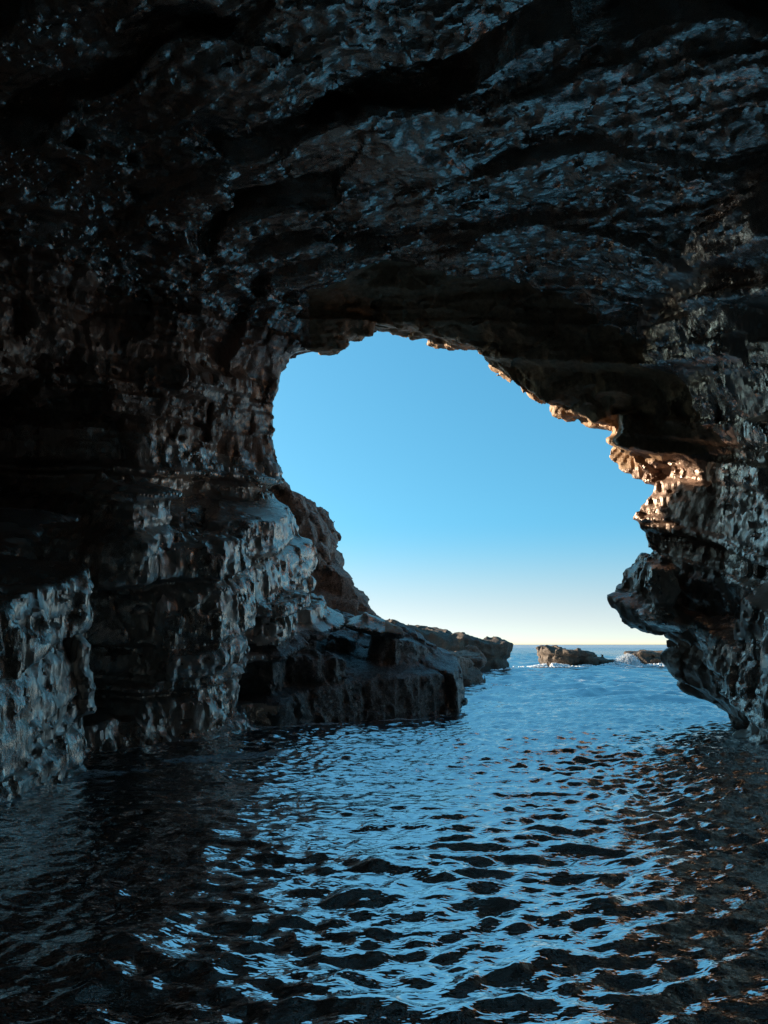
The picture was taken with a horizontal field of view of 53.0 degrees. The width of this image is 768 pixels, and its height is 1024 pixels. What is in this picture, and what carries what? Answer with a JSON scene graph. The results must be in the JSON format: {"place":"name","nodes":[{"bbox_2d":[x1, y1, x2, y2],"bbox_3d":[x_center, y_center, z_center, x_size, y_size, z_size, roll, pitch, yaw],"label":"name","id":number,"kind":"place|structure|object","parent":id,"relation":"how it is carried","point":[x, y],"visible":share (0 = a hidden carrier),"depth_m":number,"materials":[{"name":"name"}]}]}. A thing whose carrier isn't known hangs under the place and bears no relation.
{"place":"outdoors","nodes":[
{"label":"outdoors","id":0,"kind":"place"},
{"bbox_2d":[0,0,767,802],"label":"sea cave","id":1,"kind":"structure","parent":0,"point":[216,216],"depth_m":15.13,"materials":[{"name":"brown stone"}]},
{"bbox_2d":[0,645,767,1023],"bbox_3d":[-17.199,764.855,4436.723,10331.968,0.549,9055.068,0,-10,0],"label":"sea water","id":2,"kind":"structure","parent":0,"point":[560,845],"depth_m":5.80,"materials":[{"name":"blue liquid"}]},
{"bbox_2d":[387,618,512,670],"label":"rocky headland","id":3,"kind":"structure","parent":2,"relation":"in","point":[496,651],"depth_m":50.28,"materials":[{"name":"grey stone"}]},
{"bbox_2d":[481,662,664,687],"bbox_3d":[13.390,10.248,50.703,16.751,0.382,42.723,-10,-14,44],"label":"sea foam","id":4,"kind":"object","parent":2,"relation":"on","point":[554,665],"visible":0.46,"depth_m":57.48,"materials":[{"name":"white"}]},
{"bbox_2d":[536,645,614,665],"bbox_3d":[14.636,11.551,60.310,6.558,2.281,5.658,-6,-12,32],"label":"flat islet","id":5,"kind":"object","parent":2,"relation":"in","point":[548,654],"visible":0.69,"depth_m":58.35,"materials":[{"name":"brown stone"}]},
{"bbox_2d":[612,653,650,667],"bbox_3d":[17.880,11.352,58.943,6.340,1.098,4.641,0,-10,0],"label":"wave splash","id":6,"kind":"object","parent":2,"relation":"on","point":[627,659],"visible":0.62,"depth_m":59.26,"materials":[{"name":"white liquid"}]},
{"bbox_2d":[624,649,662,664],"bbox_3d":[26.637,11.977,62.904,14.954,2.319,6.386,0,-10,0],"label":"islet","id":7,"kind":"object","parent":2,"relation":"in","point":[644,656],"visible":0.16,"depth_m":60.44,"materials":[{"name":"brown stone"}]},
{"bbox_2d":[272,331,668,644],"label":"sky","id":8,"kind":"structure","parent":0,"point":[457,500],"materials":[{"name":"blue"}]}
]}

